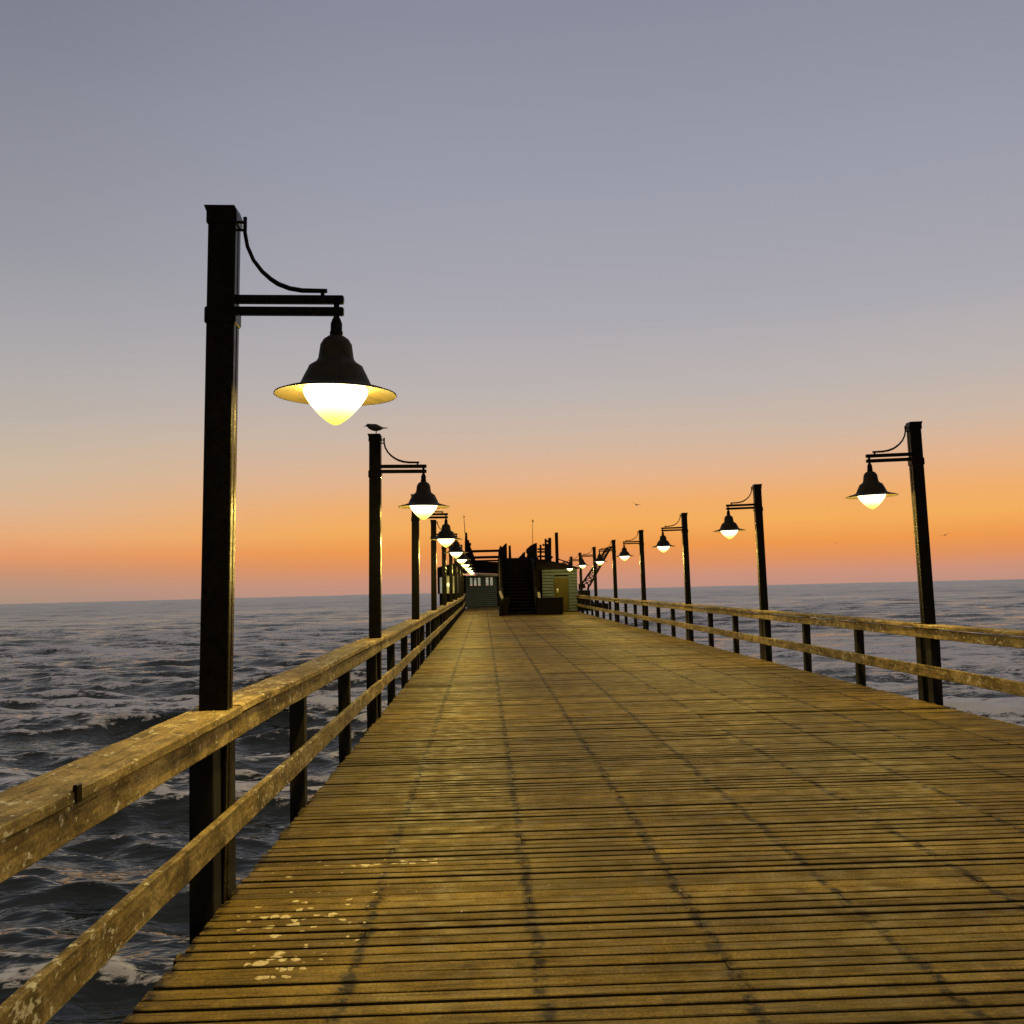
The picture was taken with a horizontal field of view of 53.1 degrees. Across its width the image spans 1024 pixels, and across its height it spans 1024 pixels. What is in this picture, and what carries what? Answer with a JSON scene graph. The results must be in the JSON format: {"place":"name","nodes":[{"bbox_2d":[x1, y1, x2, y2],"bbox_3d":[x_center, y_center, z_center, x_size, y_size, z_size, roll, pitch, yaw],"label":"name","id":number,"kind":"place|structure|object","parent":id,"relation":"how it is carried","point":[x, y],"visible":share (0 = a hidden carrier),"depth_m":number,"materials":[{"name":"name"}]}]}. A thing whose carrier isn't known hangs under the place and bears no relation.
{"place":"outdoors","nodes":[
{"label":"outdoors","id":0,"kind":"place"},
{"bbox_2d":[0,579,1023,1023],"bbox_3d":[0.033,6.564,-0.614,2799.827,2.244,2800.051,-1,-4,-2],"label":"sea","id":1,"kind":"structure","parent":0,"point":[78,681],"depth_m":70.44,"materials":[{"name":"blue liquid"}]},
{"bbox_2d":[0,0,1023,603],"label":"sky","id":2,"kind":"structure","parent":0,"point":[596,258],"materials":[{"name":"grey"}]},
{"bbox_2d":[498,543,540,615],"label":"staircase","id":3,"kind":"structure","parent":0,"point":[517,582],"depth_m":64.02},
{"bbox_2d":[537,538,550,560],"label":"terrace fence","id":4,"kind":"object","parent":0,"point":[547,551],"visible":0.78,"depth_m":66.52,"materials":[{"name":"metal"}]},
{"bbox_2d":[122,606,1023,1023],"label":"pier deck","id":5,"kind":"structure","parent":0,"point":[552,818],"depth_m":6.15,"materials":[{"name":"brown wood"}]},
{"bbox_2d":[0,593,465,1023],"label":"railing","id":6,"kind":"object","parent":5,"relation":"attached to","point":[45,815],"visible":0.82,"depth_m":4.83,"materials":[{"name":"brown wood"}]},
{"bbox_2d":[199,205,396,903],"bbox_3d":[-1.152,0.461,5.717,1.090,4.368,0.678,-3,-4,19],"label":"lamp post","id":7,"kind":"object","parent":5,"relation":"on","point":[334,386],"visible":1,"depth_m":5.64,"materials":[{"name":"black metal"}]},
{"bbox_2d":[368,434,448,717],"bbox_3d":[-1.320,1.086,13.488,1.069,4.252,0.678,-3,-4,20],"label":"lamp post","id":8,"kind":"object","parent":5,"relation":"on","point":[423,504],"visible":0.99,"depth_m":13.41,"materials":[{"name":"black metal"}]},
{"bbox_2d":[364,424,385,433],"bbox_3d":[-1.801,-1.102,13.562,0.324,0.142,0.077,-1,-4,-2],"label":"gull","id":9,"kind":"object","parent":8,"relation":"on","point":[374,427],"visible":1,"depth_m":13.54,"materials":[{"name":"black"}]},
{"bbox_2d":[411,494,461,668],"bbox_3d":[-1.523,1.695,21.262,1.067,4.146,0.678,-3,-4,20],"label":"lamp post","id":10,"kind":"object","parent":5,"relation":"on","point":[446,537],"visible":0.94,"depth_m":21.16,"materials":[{"name":"black metal"}]},
{"bbox_2d":[430,520,467,646],"bbox_3d":[-1.737,2.272,29.039,1.064,4.124,0.670,-3,-4,20],"label":"lamp post","id":11,"kind":"object","parent":5,"relation":"on","point":[456,550],"visible":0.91,"depth_m":28.94,"materials":[{"name":"black metal"}]},
{"bbox_2d":[441,543,470,633],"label":"lamp post","id":12,"kind":"object","parent":5,"relation":"on","point":[461,558],"visible":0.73,"depth_m":36.70,"materials":[{"name":"black metal"}]},
{"bbox_2d":[449,544,472,624],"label":"lamp post","id":13,"kind":"object","parent":5,"relation":"on","point":[466,564],"visible":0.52,"depth_m":44.48,"materials":[{"name":"black metal"}]},
{"bbox_2d":[454,558,472,619],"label":"lamp post","id":14,"kind":"object","parent":5,"relation":"on","point":[469,567],"visible":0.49,"depth_m":52.25,"materials":[{"name":"black metal"}]},
{"bbox_2d":[458,562,474,613],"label":"lamp post","id":15,"kind":"object","parent":5,"relation":"on","point":[459,580],"visible":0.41,"depth_m":60.03,"materials":[{"name":"black metal"}]},
{"bbox_2d":[437,532,498,608],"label":"building","id":16,"kind":"structure","parent":5,"relation":"on","point":[485,593],"depth_m":84.60,"materials":[{"name":"beige"}]},
{"bbox_2d":[440,577,441,592],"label":"window","id":17,"kind":"structure","parent":16,"relation":"in","point":[440,577],"depth_m":79.75,"materials":[{"name":"beige glass"}]},
{"bbox_2d":[461,565,476,612],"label":"lamp post","id":18,"kind":"object","parent":5,"relation":"on","point":[473,572],"visible":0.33,"depth_m":67.80,"materials":[{"name":"black metal"}]},
{"bbox_2d":[538,597,563,614],"bbox_3d":[2.180,5.323,58.100,1.440,0.945,1.060,-1,-4,-2],"label":"storage box","id":19,"kind":"object","parent":5,"relation":"on","point":[549,605],"visible":1,"depth_m":57.60,"materials":[{"name":"brown wood"}]},
{"bbox_2d":[535,559,578,611],"bbox_3d":[2.711,4.593,64.463,2.808,3.296,3.550,-1,-4,-2],"label":"green hut","id":20,"kind":"object","parent":5,"relation":"on","point":[555,579],"visible":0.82,"depth_m":62.91,"materials":[{"name":"green paint"}]},
{"bbox_2d":[555,532,558,561],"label":"mast","id":21,"kind":"object","parent":20,"relation":"on","point":[556,548],"visible":0.82,"depth_m":65.04,"materials":[{"name":"metal"}]},
{"bbox_2d":[554,577,568,611],"bbox_3d":[3.033,5.060,62.880,0.840,2.100,0.115,-1,-4,-2],"label":"door","id":22,"kind":"structure","parent":20,"relation":"in","point":[560,583],"depth_m":62.92,"materials":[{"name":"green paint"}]},
{"bbox_2d":[564,556,572,565],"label":"lamp post","id":23,"kind":"object","parent":5,"relation":"on","point":[571,561],"visible":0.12,"depth_m":68.12,"materials":[{"name":"black metal"}]},
{"bbox_2d":[565,553,582,612],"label":"lamp post","id":24,"kind":"object","parent":5,"relation":"on","point":[569,567],"visible":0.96,"depth_m":60.24,"materials":[{"name":"black metal"}]},
{"bbox_2d":[576,547,597,616],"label":"lamp post","id":25,"kind":"object","parent":5,"relation":"on","point":[582,564],"visible":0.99,"depth_m":52.48,"materials":[{"name":"black metal"}]},
{"bbox_2d":[593,540,617,621],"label":"lamp post","id":26,"kind":"object","parent":5,"relation":"on","point":[599,560],"visible":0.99,"depth_m":44.71,"materials":[{"name":"black metal"}]},
{"bbox_2d":[616,530,645,628],"bbox_3d":[4.269,2.700,36.853,1.055,4.103,0.677,-3,-4,20],"label":"lamp post","id":27,"kind":"object","parent":5,"relation":"on","point":[624,555],"visible":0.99,"depth_m":36.93,"materials":[{"name":"black metal"}]},
{"bbox_2d":[652,513,690,639],"bbox_3d":[4.526,2.105,29.080,1.056,4.167,0.677,-3,-4,20],"label":"lamp post","id":28,"kind":"object","parent":5,"relation":"on","point":[663,545],"visible":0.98,"depth_m":29.16,"materials":[{"name":"black metal"}]},
{"bbox_2d":[713,484,768,659],"bbox_3d":[4.763,1.530,21.450,1.074,4.210,0.678,0,-5,-23],"label":"lamp post","id":29,"kind":"object","parent":5,"relation":"on","point":[729,528],"visible":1,"depth_m":21.39,"materials":[{"name":"black metal"}]},
{"bbox_2d":[576,595,1023,705],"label":"railing","id":30,"kind":"object","parent":5,"relation":"attached to","point":[932,670],"visible":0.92,"depth_m":15.93,"materials":[{"name":"brown wood"}]},
{"bbox_2d":[845,421,935,702],"bbox_3d":[5.031,0.925,13.527,1.095,4.274,0.671,-3,-4,19],"label":"lamp post","id":31,"kind":"object","parent":5,"relation":"on","point":[872,492],"visible":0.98,"depth_m":13.62,"materials":[{"name":"black metal"}]},
{"bbox_2d":[580,601,607,610],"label":"landing platform","id":32,"kind":"structure","parent":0,"point":[600,605],"depth_m":68.22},
{"bbox_2d":[578,546,611,602],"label":"crane","id":33,"kind":"object","parent":32,"relation":"on","point":[586,592],"visible":0.61,"depth_m":71.79,"materials":[{"name":"metal"}]}
]}

